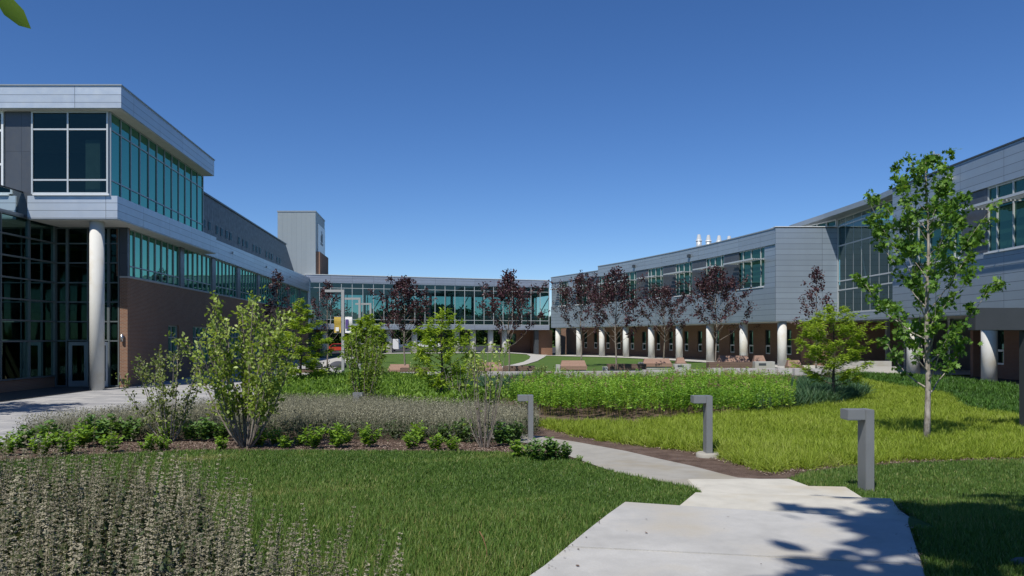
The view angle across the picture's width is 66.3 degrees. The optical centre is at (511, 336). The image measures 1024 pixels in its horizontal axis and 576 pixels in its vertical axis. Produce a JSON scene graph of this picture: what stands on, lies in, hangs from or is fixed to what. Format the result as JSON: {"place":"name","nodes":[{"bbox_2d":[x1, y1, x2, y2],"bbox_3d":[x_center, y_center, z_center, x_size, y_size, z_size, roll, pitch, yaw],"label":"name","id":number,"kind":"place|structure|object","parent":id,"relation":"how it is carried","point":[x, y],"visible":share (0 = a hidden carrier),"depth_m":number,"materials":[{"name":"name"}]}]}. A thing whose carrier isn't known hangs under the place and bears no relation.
{"place":"outdoors","nodes":[
{"label":"outdoors","id":0,"kind":"place"},
{"bbox_2d":[0,357,352,445],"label":"plaza","id":1,"kind":"structure","parent":0,"point":[16,409],"depth_m":30.07,"materials":[{"name":"grey concrete"}]},
{"bbox_2d":[0,447,700,575],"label":"lawn","id":2,"kind":"structure","parent":0,"point":[436,492],"depth_m":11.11,"materials":[{"name":"plant"}]},
{"bbox_2d":[509,439,527,456],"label":"perennial plant","id":3,"kind":"object","parent":2,"relation":"on","point":[517,448],"visible":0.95,"depth_m":14.17,"materials":[{"name":"green plant"}]},
{"bbox_2d":[524,438,547,460],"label":"perennial plant","id":4,"kind":"object","parent":2,"relation":"on","point":[534,454],"visible":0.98,"depth_m":13.63,"materials":[{"name":"green plant"}]},
{"bbox_2d":[539,436,559,458],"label":"perennial plant","id":5,"kind":"object","parent":2,"relation":"on","point":[551,444],"visible":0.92,"depth_m":13.79,"materials":[{"name":"green plant"}]},
{"bbox_2d":[554,441,571,459],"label":"perennial plant","id":6,"kind":"object","parent":2,"relation":"on","point":[565,452],"visible":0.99,"depth_m":13.82,"materials":[{"name":"green plant"}]},
{"bbox_2d":[329,346,554,353],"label":"parking lot","id":7,"kind":"structure","parent":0,"point":[480,348],"depth_m":133.66,"materials":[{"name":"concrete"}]},
{"bbox_2d":[0,0,1023,316],"label":"sky","id":8,"kind":"structure","parent":0,"point":[538,139],"materials":[{"name":"blue"}]},
{"bbox_2d":[458,368,569,395],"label":"ornamental grass","id":9,"kind":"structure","parent":0,"point":[482,380],"depth_m":34.75,"materials":[{"name":"green plant"}]},
{"bbox_2d":[330,426,753,487],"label":"path","id":10,"kind":"structure","parent":0,"point":[616,460],"depth_m":13.19,"materials":[{"name":"concrete"}]},
{"bbox_2d":[310,343,969,515],"bbox_3d":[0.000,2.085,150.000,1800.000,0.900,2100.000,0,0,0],"label":"ground","id":11,"kind":"structure","parent":0,"point":[596,363],"depth_m":77.81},
{"bbox_2d":[0,0,30,28],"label":"shade tree","id":12,"kind":"object","parent":11,"relation":"on","point":[13,11],"visible":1,"depth_m":1.50,"materials":[{"name":"green plant"}]},
{"bbox_2d":[0,84,308,401],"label":"academic building","id":13,"kind":"structure","parent":11,"relation":"on","point":[125,238],"depth_m":38.48,"materials":[{"name":"grey metal"}]},
{"bbox_2d":[0,111,4,185],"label":"terrace window","id":14,"kind":"structure","parent":13,"relation":"in","point":[2,114],"depth_m":35.93,"materials":[{"name":"white metal"}]},
{"bbox_2d":[31,111,108,193],"bbox_3d":[-20.260,-8.430,35.947,3.520,3.800,0.106,0,0,0],"label":"corner window","id":15,"kind":"structure","parent":13,"relation":"in","point":[70,149],"depth_m":35.95,"materials":[{"name":"glass"}]},
{"bbox_2d":[68,342,86,386],"bbox_3d":[-21.310,1.355,38.494,0.940,2.190,0.152,0,0,0],"label":"door","id":16,"kind":"structure","parent":13,"relation":"in","point":[77,351],"depth_m":38.53,"materials":[{"name":"grey metal"}]},
{"bbox_2d":[130,229,179,285],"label":"window","id":17,"kind":"structure","parent":13,"relation":"in","point":[152,259],"depth_m":42.58,"materials":[{"name":"teal glass"}]},
{"bbox_2d":[109,112,203,231],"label":"side window","id":18,"kind":"structure","parent":13,"relation":"in","point":[143,173],"depth_m":41.30,"materials":[{"name":"teal glass"}]},
{"bbox_2d":[168,325,176,366],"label":"window","id":19,"kind":"structure","parent":13,"relation":"in","point":[171,347],"depth_m":45.72,"materials":[{"name":"blue glass"}]},
{"bbox_2d":[184,248,211,291],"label":"window","id":20,"kind":"structure","parent":13,"relation":"in","point":[197,267],"depth_m":50.47,"materials":[{"name":"teal glass"}]},
{"bbox_2d":[193,326,212,363],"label":"window","id":21,"kind":"structure","parent":13,"relation":"in","point":[196,330],"depth_m":51.36,"materials":[{"name":"blue glass"}]},
{"bbox_2d":[216,260,236,297],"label":"window","id":22,"kind":"structure","parent":13,"relation":"in","point":[226,274],"depth_m":57.36,"materials":[{"name":"teal glass"}]},
{"bbox_2d":[229,328,240,359],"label":"window","id":23,"kind":"structure","parent":13,"relation":"in","point":[234,335],"depth_m":60.04,"materials":[{"name":"blue glass"}]},
{"bbox_2d":[241,268,256,299],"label":"window","id":24,"kind":"structure","parent":13,"relation":"in","point":[248,279],"depth_m":64.19,"materials":[{"name":"teal glass"}]},
{"bbox_2d":[260,275,273,303],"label":"window","id":25,"kind":"structure","parent":13,"relation":"in","point":[263,280],"depth_m":70.95,"materials":[{"name":"teal glass"}]},
{"bbox_2d":[276,282,286,307],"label":"window","id":26,"kind":"structure","parent":13,"relation":"in","point":[283,292],"depth_m":78.59,"materials":[{"name":"teal glass"}]},
{"bbox_2d":[0,414,410,575],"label":"catmint","id":27,"kind":"object","parent":11,"relation":"on","point":[75,535],"visible":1,"depth_m":4.28,"materials":[{"name":"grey plant"}]},
{"bbox_2d":[256,269,297,371],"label":"purple tree","id":28,"kind":"object","parent":11,"relation":"on","point":[277,279],"visible":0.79,"depth_m":55.92,"materials":[{"name":"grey plant"}]},
{"bbox_2d":[277,211,327,354],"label":"stair tower","id":29,"kind":"structure","parent":11,"relation":"on","point":[301,234],"depth_m":99.00,"materials":[{"name":"metal"}]},
{"bbox_2d":[310,279,350,366],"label":"purple tree","id":30,"kind":"object","parent":11,"relation":"on","point":[323,294],"visible":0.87,"depth_m":59.94,"materials":[{"name":"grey plant"}]},
{"bbox_2d":[325,290,344,370],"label":"light pole","id":31,"kind":"object","parent":11,"relation":"on","point":[342,321],"visible":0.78,"depth_m":49.91,"materials":[{"name":"grey metal"}]},
{"bbox_2d":[368,275,437,365],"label":"purple tree","id":32,"kind":"object","parent":11,"relation":"on","point":[401,283],"visible":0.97,"depth_m":50.77,"materials":[{"name":"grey plant"}]},
{"bbox_2d":[304,274,551,356],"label":"glass bridge","id":33,"kind":"structure","parent":11,"relation":"on","point":[459,296],"depth_m":100.02,"materials":[{"name":"teal glass"}]},
{"bbox_2d":[329,315,554,345],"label":"wood","id":34,"kind":"object","parent":11,"relation":"on","point":[479,340],"visible":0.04,"depth_m":196.25,"materials":[{"name":"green wood"}]},
{"bbox_2d":[0,375,1023,478],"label":"mulch bed","id":35,"kind":"object","parent":11,"relation":"on","point":[711,464],"visible":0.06,"depth_m":16.26,"materials":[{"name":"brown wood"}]},
{"bbox_2d":[0,431,20,452],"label":"perennial plant","id":36,"kind":"object","parent":35,"relation":"on","point":[12,445],"visible":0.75,"depth_m":14.63,"materials":[{"name":"green plant"}]},
{"bbox_2d":[11,424,36,449],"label":"perennial plant","id":37,"kind":"object","parent":35,"relation":"on","point":[29,434],"visible":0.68,"depth_m":15.42,"materials":[{"name":"green plant"}]},
{"bbox_2d":[28,431,54,454],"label":"perennial plant","id":38,"kind":"object","parent":35,"relation":"on","point":[48,443],"visible":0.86,"depth_m":14.58,"materials":[{"name":"green plant"}]},
{"bbox_2d":[34,419,65,446],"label":"perennial plant","id":39,"kind":"object","parent":35,"relation":"on","point":[44,429],"visible":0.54,"depth_m":15.81,"materials":[{"name":"green plant"}]},
{"bbox_2d":[52,430,80,452],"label":"perennial plant","id":40,"kind":"object","parent":35,"relation":"on","point":[71,443],"visible":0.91,"depth_m":14.81,"materials":[{"name":"green plant"}]},
{"bbox_2d":[69,422,97,447],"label":"perennial plant","id":41,"kind":"object","parent":35,"relation":"on","point":[84,438],"visible":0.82,"depth_m":15.81,"materials":[{"name":"green plant"}]},
{"bbox_2d":[75,413,114,441],"bbox_3d":[-8.698,1.913,16.366,0.745,0.630,0.617,0,0,5],"label":"perennial plant","id":42,"kind":"object","parent":35,"relation":"on","point":[103,430],"visible":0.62,"depth_m":16.33,"materials":[{"name":"green plant"}]},
{"bbox_2d":[97,429,124,451],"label":"perennial plant","id":43,"kind":"object","parent":35,"relation":"on","point":[104,440],"visible":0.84,"depth_m":15.03,"materials":[{"name":"green plant"}]},
{"bbox_2d":[97,413,124,436],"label":"perennial plant","id":44,"kind":"object","parent":35,"relation":"on","point":[114,419],"visible":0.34,"depth_m":17.09,"materials":[{"name":"green plant"}]},
{"bbox_2d":[116,415,143,440],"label":"perennial plant","id":45,"kind":"object","parent":35,"relation":"on","point":[129,433],"visible":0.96,"depth_m":17.10,"materials":[{"name":"green plant"}]},
{"bbox_2d":[137,433,158,449],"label":"perennial plant","id":46,"kind":"object","parent":35,"relation":"on","point":[148,441],"visible":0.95,"depth_m":15.21,"materials":[{"name":"green plant"}]},
{"bbox_2d":[111,332,205,441],"bbox_3d":[-7.617,1.127,17.098,1.638,2.454,1.672,0,0,0],"label":"serviceberry shrub","id":47,"kind":"object","parent":35,"relation":"on","point":[160,401],"visible":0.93,"depth_m":16.92,"materials":[{"name":"green plant"}]},
{"bbox_2d":[180,419,202,439],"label":"perennial plant","id":48,"kind":"object","parent":35,"relation":"on","point":[190,434],"visible":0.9,"depth_m":17.22,"materials":[{"name":"green plant"}]},
{"bbox_2d":[192,417,216,439],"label":"perennial plant","id":49,"kind":"object","parent":35,"relation":"on","point":[206,430],"visible":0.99,"depth_m":17.07,"materials":[{"name":"green plant"}]},
{"bbox_2d":[211,422,229,439],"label":"perennial plant","id":50,"kind":"object","parent":35,"relation":"on","point":[223,433],"visible":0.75,"depth_m":17.22,"materials":[{"name":"green plant"}]},
{"bbox_2d":[164,285,307,447],"bbox_3d":[-5.564,0.645,15.876,2.818,3.355,2.201,0,0,0],"label":"serviceberry shrub","id":51,"kind":"object","parent":35,"relation":"on","point":[257,405],"visible":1,"depth_m":15.66,"materials":[{"name":"green plant"}]},
{"bbox_2d":[246,426,269,445],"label":"perennial plant","id":52,"kind":"object","parent":35,"relation":"on","point":[261,440],"visible":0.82,"depth_m":16.00,"materials":[{"name":"green plant"}]},
{"bbox_2d":[11,391,541,449],"bbox_3d":[-4.909,1.964,20.260,11.449,1.014,10.035,0,0,0],"label":"lavender","id":53,"kind":"object","parent":35,"relation":"on","point":[297,414],"visible":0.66,"depth_m":18.18,"materials":[{"name":"grey plant"}]},
{"bbox_2d":[272,297,335,377],"bbox_3d":[-9.793,0.379,36.351,3.064,4.417,2.672,0,0,0],"label":"cypress tree","id":54,"kind":"object","parent":35,"relation":"on","point":[306,328],"visible":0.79,"depth_m":36.41,"materials":[{"name":"green plant"}]},
{"bbox_2d":[298,424,324,447],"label":"perennial plant","id":55,"kind":"object","parent":35,"relation":"on","point":[314,439],"visible":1,"depth_m":15.72,"materials":[{"name":"green plant"}]},
{"bbox_2d":[323,422,350,446],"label":"perennial plant","id":56,"kind":"object","parent":35,"relation":"on","point":[336,437],"visible":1,"depth_m":15.88,"materials":[{"name":"green plant"}]},
{"bbox_2d":[337,324,388,402],"bbox_3d":[-4.800,1.042,25.360,1.723,2.932,1.694,0,0,0],"label":"serviceberry shrub","id":57,"kind":"object","parent":35,"relation":"on","point":[367,383],"visible":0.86,"depth_m":25.30,"materials":[{"name":"green plant"}]},
{"bbox_2d":[342,313,391,370],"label":"cypress tree","id":58,"kind":"object","parent":35,"relation":"on","point":[360,323],"visible":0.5,"depth_m":43.78,"materials":[{"name":"green plant"}]},
{"bbox_2d":[358,422,382,445],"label":"perennial plant","id":59,"kind":"object","parent":35,"relation":"on","point":[366,438],"visible":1,"depth_m":15.94,"materials":[{"name":"green plant"}]},
{"bbox_2d":[260,369,518,406],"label":"shrubs","id":60,"kind":"object","parent":35,"relation":"on","point":[396,383],"visible":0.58,"depth_m":28.40,"materials":[{"name":"green plant"}]},
{"bbox_2d":[401,429,422,448],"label":"perennial plant","id":61,"kind":"object","parent":35,"relation":"on","point":[409,444],"visible":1,"depth_m":15.63,"materials":[{"name":"green plant"}]},
{"bbox_2d":[410,420,427,441],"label":"perennial plant","id":62,"kind":"object","parent":35,"relation":"on","point":[419,431],"visible":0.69,"depth_m":16.68,"materials":[{"name":"green plant"}]},
{"bbox_2d":[427,432,444,449],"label":"perennial plant","id":63,"kind":"object","parent":35,"relation":"on","point":[438,442],"visible":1,"depth_m":15.39,"materials":[{"name":"green plant"}]},
{"bbox_2d":[404,306,479,392],"bbox_3d":[-2.324,0.757,26.401,2.611,3.570,2.309,0,0,0],"label":"cypress tree","id":64,"kind":"object","parent":35,"relation":"on","point":[421,354],"visible":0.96,"depth_m":26.25,"materials":[{"name":"green plant"}]},
{"bbox_2d":[452,417,474,440],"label":"perennial plant","id":65,"kind":"object","parent":35,"relation":"on","point":[460,436],"visible":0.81,"depth_m":17.10,"materials":[{"name":"green plant"}]},
{"bbox_2d":[456,333,512,447],"bbox_3d":[-0.618,1.118,15.800,1.260,2.390,1.138,0,0,-13],"label":"serviceberry shrub","id":66,"kind":"object","parent":35,"relation":"on","point":[475,366],"visible":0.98,"depth_m":15.83,"materials":[{"name":"green plant"}]},
{"bbox_2d":[493,421,514,443],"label":"perennial plant","id":67,"kind":"object","parent":35,"relation":"on","point":[503,436],"visible":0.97,"depth_m":16.20,"materials":[{"name":"green plant"}]},
{"bbox_2d":[517,395,532,438],"bbox_3d":[0.301,1.837,17.688,0.357,1.047,0.242,0,0,0],"label":"light bollard","id":68,"kind":"object","parent":35,"relation":"on","point":[529,398],"visible":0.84,"depth_m":17.58,"materials":[{"name":"grey metal"}]},
{"bbox_2d":[504,364,797,418],"bbox_3d":[5.598,1.794,28.327,11.801,1.415,11.661,0,0,0],"label":"milkweed","id":69,"kind":"object","parent":35,"relation":"on","point":[732,389],"visible":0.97,"depth_m":25.03,"materials":[{"name":"green plant"}]},
{"bbox_2d":[691,395,718,457],"bbox_3d":[3.561,1.698,14.416,0.511,1.230,0.430,0,0,0],"label":"light bollard","id":70,"kind":"object","parent":35,"relation":"on","point":[706,401],"visible":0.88,"depth_m":14.30,"materials":[{"name":"grey metal"}]},
{"bbox_2d":[785,302,887,397],"bbox_3d":[11.329,0.652,27.750,3.033,3.754,3.283,0,0,0],"label":"tree","id":71,"kind":"object","parent":35,"relation":"on","point":[818,348],"visible":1,"depth_m":27.60,"materials":[{"name":"green plant"}]},
{"bbox_2d":[835,370,1018,413],"bbox_3d":[18.413,2.140,33.220,8.974,0.624,27.065,0,0,0],"label":"ground cover","id":72,"kind":"object","parent":35,"relation":"on","point":[985,393],"visible":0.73,"depth_m":33.00,"materials":[{"name":"green plant"}]},
{"bbox_2d":[850,148,1010,437],"bbox_3d":[8.970,-0.857,16.883,2.864,6.461,2.836,0,0,0],"label":"maple tree","id":73,"kind":"object","parent":35,"relation":"on","point":[972,239],"visible":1,"depth_m":16.82,"materials":[{"name":"green plant"}]},
{"bbox_2d":[475,268,549,370],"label":"purple tree","id":74,"kind":"object","parent":11,"relation":"on","point":[505,289],"visible":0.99,"depth_m":49.76,"materials":[{"name":"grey plant"}]},
{"bbox_2d":[252,368,823,379],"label":"seat wall","id":75,"kind":"structure","parent":11,"relation":"on","point":[780,370],"depth_m":47.34,"materials":[{"name":"concrete"}]},
{"bbox_2d":[556,360,586,370],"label":"timber bench","id":76,"kind":"object","parent":11,"relation":"on","point":[579,365],"visible":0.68,"depth_m":56.29,"materials":[{"name":"wood"}]},
{"bbox_2d":[548,271,614,359],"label":"purple tree","id":77,"kind":"object","parent":11,"relation":"on","point":[579,292],"visible":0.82,"depth_m":64.73,"materials":[{"name":"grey plant"}]},
{"bbox_2d":[578,265,650,370],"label":"purple tree","id":78,"kind":"object","parent":11,"relation":"on","point":[620,293],"visible":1,"depth_m":52.87,"materials":[{"name":"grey plant"}]},
{"bbox_2d":[602,364,645,370],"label":"timber bench","id":79,"kind":"object","parent":11,"relation":"on","point":[623,367],"visible":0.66,"depth_m":55.00,"materials":[{"name":"wood"}]},
{"bbox_2d":[638,358,671,368],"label":"timber bench","id":80,"kind":"object","parent":11,"relation":"on","point":[655,363],"visible":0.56,"depth_m":58.06,"materials":[{"name":"wood"}]},
{"bbox_2d":[636,281,696,357],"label":"purple tree","id":81,"kind":"object","parent":11,"relation":"on","point":[665,291],"visible":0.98,"depth_m":67.66,"materials":[{"name":"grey plant"}]},
{"bbox_2d":[552,354,818,366],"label":"walkway","id":82,"kind":"structure","parent":11,"relation":"on","point":[670,358],"depth_m":85.69,"materials":[{"name":"concrete"}]},
{"bbox_2d":[681,264,756,361],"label":"purple tree","id":83,"kind":"object","parent":11,"relation":"on","point":[708,283],"visible":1,"depth_m":53.76,"materials":[{"name":"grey plant"}]},
{"bbox_2d":[530,547,924,575],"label":"concrete path","id":84,"kind":"structure","parent":11,"relation":"on","point":[597,562],"depth_m":5.41,"materials":[{"name":"concrete"}]},
{"bbox_2d":[706,362,751,367],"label":"timber bench","id":85,"kind":"object","parent":11,"relation":"on","point":[729,364],"visible":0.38,"depth_m":53.00,"materials":[{"name":"wood"}]},
{"bbox_2d":[717,356,749,361],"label":"timber bench","id":86,"kind":"object","parent":11,"relation":"on","point":[732,358],"visible":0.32,"depth_m":55.90,"materials":[{"name":"wood"}]},
{"bbox_2d":[568,502,922,566],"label":"steps","id":87,"kind":"structure","parent":11,"relation":"on","point":[697,530],"depth_m":6.28,"materials":[{"name":"concrete"}]},
{"bbox_2d":[687,479,806,491],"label":"steps","id":88,"kind":"structure","parent":11,"relation":"on","point":[699,484],"depth_m":10.92,"materials":[{"name":"concrete"}]},
{"bbox_2d":[753,361,774,367],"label":"block seat","id":89,"kind":"object","parent":11,"relation":"on","point":[763,364],"visible":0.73,"depth_m":53.50,"materials":[{"name":"concrete"}]},
{"bbox_2d":[533,373,1023,473],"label":"sedge","id":90,"kind":"object","parent":11,"relation":"on","point":[805,436],"visible":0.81,"depth_m":17.72,"materials":[{"name":"green plant"}]},
{"bbox_2d":[702,485,860,496],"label":"steps","id":91,"kind":"structure","parent":11,"relation":"on","point":[835,491],"depth_m":9.61,"materials":[{"name":"concrete"}]},
{"bbox_2d":[550,137,1023,380],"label":"laboratory building","id":92,"kind":"structure","parent":11,"relation":"on","point":[776,264],"depth_m":60.40,"materials":[{"name":"grey metal"}]},
{"bbox_2d":[613,271,635,300],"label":"window","id":93,"kind":"structure","parent":92,"relation":"in","point":[632,278],"depth_m":86.80,"materials":[{"name":"glass"}]},
{"bbox_2d":[639,267,662,298],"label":"window","id":94,"kind":"structure","parent":92,"relation":"in","point":[656,274],"depth_m":81.60,"materials":[{"name":"glass"}]},
{"bbox_2d":[663,262,691,295],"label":"window","id":95,"kind":"structure","parent":92,"relation":"in","point":[683,270],"depth_m":76.15,"materials":[{"name":"glass"}]},
{"bbox_2d":[693,255,723,291],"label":"window","id":96,"kind":"structure","parent":92,"relation":"in","point":[719,261],"depth_m":70.39,"materials":[{"name":"glass"}]},
{"bbox_2d":[723,247,764,288],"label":"window","id":97,"kind":"structure","parent":92,"relation":"in","point":[752,262],"depth_m":64.22,"materials":[{"name":"glass"}]},
{"bbox_2d":[890,200,960,265],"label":"window","id":98,"kind":"structure","parent":92,"relation":"in","point":[937,234],"depth_m":43.37,"materials":[{"name":"glass"}]},
{"bbox_2d":[959,177,1023,251],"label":"window","id":99,"kind":"structure","parent":92,"relation":"in","point":[1008,233],"depth_m":36.91,"materials":[{"name":"glass"}]},
{"bbox_2d":[998,330,1003,364],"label":"narrow window","id":100,"kind":"structure","parent":92,"relation":"in","point":[1000,332],"depth_m":42.93,"materials":[{"name":"glass"}]},
{"bbox_2d":[681,492,908,521],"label":"steps","id":101,"kind":"structure","parent":11,"relation":"on","point":[884,508],"depth_m":8.10,"materials":[{"name":"concrete"}]},
{"bbox_2d":[790,265,838,367],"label":"purple tree","id":102,"kind":"object","parent":11,"relation":"on","point":[816,272],"visible":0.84,"depth_m":48.96,"materials":[{"name":"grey plant"}]},
{"bbox_2d":[830,361,900,373],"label":"ramp wall","id":103,"kind":"structure","parent":11,"relation":"on","point":[882,366],"depth_m":47.30,"materials":[{"name":"concrete"}]},
{"bbox_2d":[777,366,969,374],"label":"walkway","id":104,"kind":"structure","parent":11,"relation":"on","point":[957,372],"depth_m":51.37,"materials":[{"name":"concrete"}]},
{"bbox_2d":[968,308,1023,426],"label":"entry portal","id":105,"kind":"object","parent":11,"relation":"on","point":[998,319],"visible":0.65,"depth_m":18.99,"materials":[{"name":"grey paint"}]},
{"bbox_2d":[738,373,876,410],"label":"ornamental grass","id":106,"kind":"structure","parent":0,"point":[807,389],"depth_m":27.88,"materials":[{"name":"green plant"}]},
{"bbox_2d":[787,457,1023,575],"bbox_3d":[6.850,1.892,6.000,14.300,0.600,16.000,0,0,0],"label":"lawn","id":107,"kind":"structure","parent":0,"point":[911,520],"depth_m":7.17,"materials":[{"name":"plant"}]},
{"bbox_2d":[840,408,873,490],"bbox_3d":[4.533,1.518,10.297,0.357,1.135,0.242,0,0,0],"label":"light bollard","id":108,"kind":"object","parent":107,"relation":"on","point":[864,417],"visible":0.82,"depth_m":10.19,"materials":[{"name":"grey metal"}]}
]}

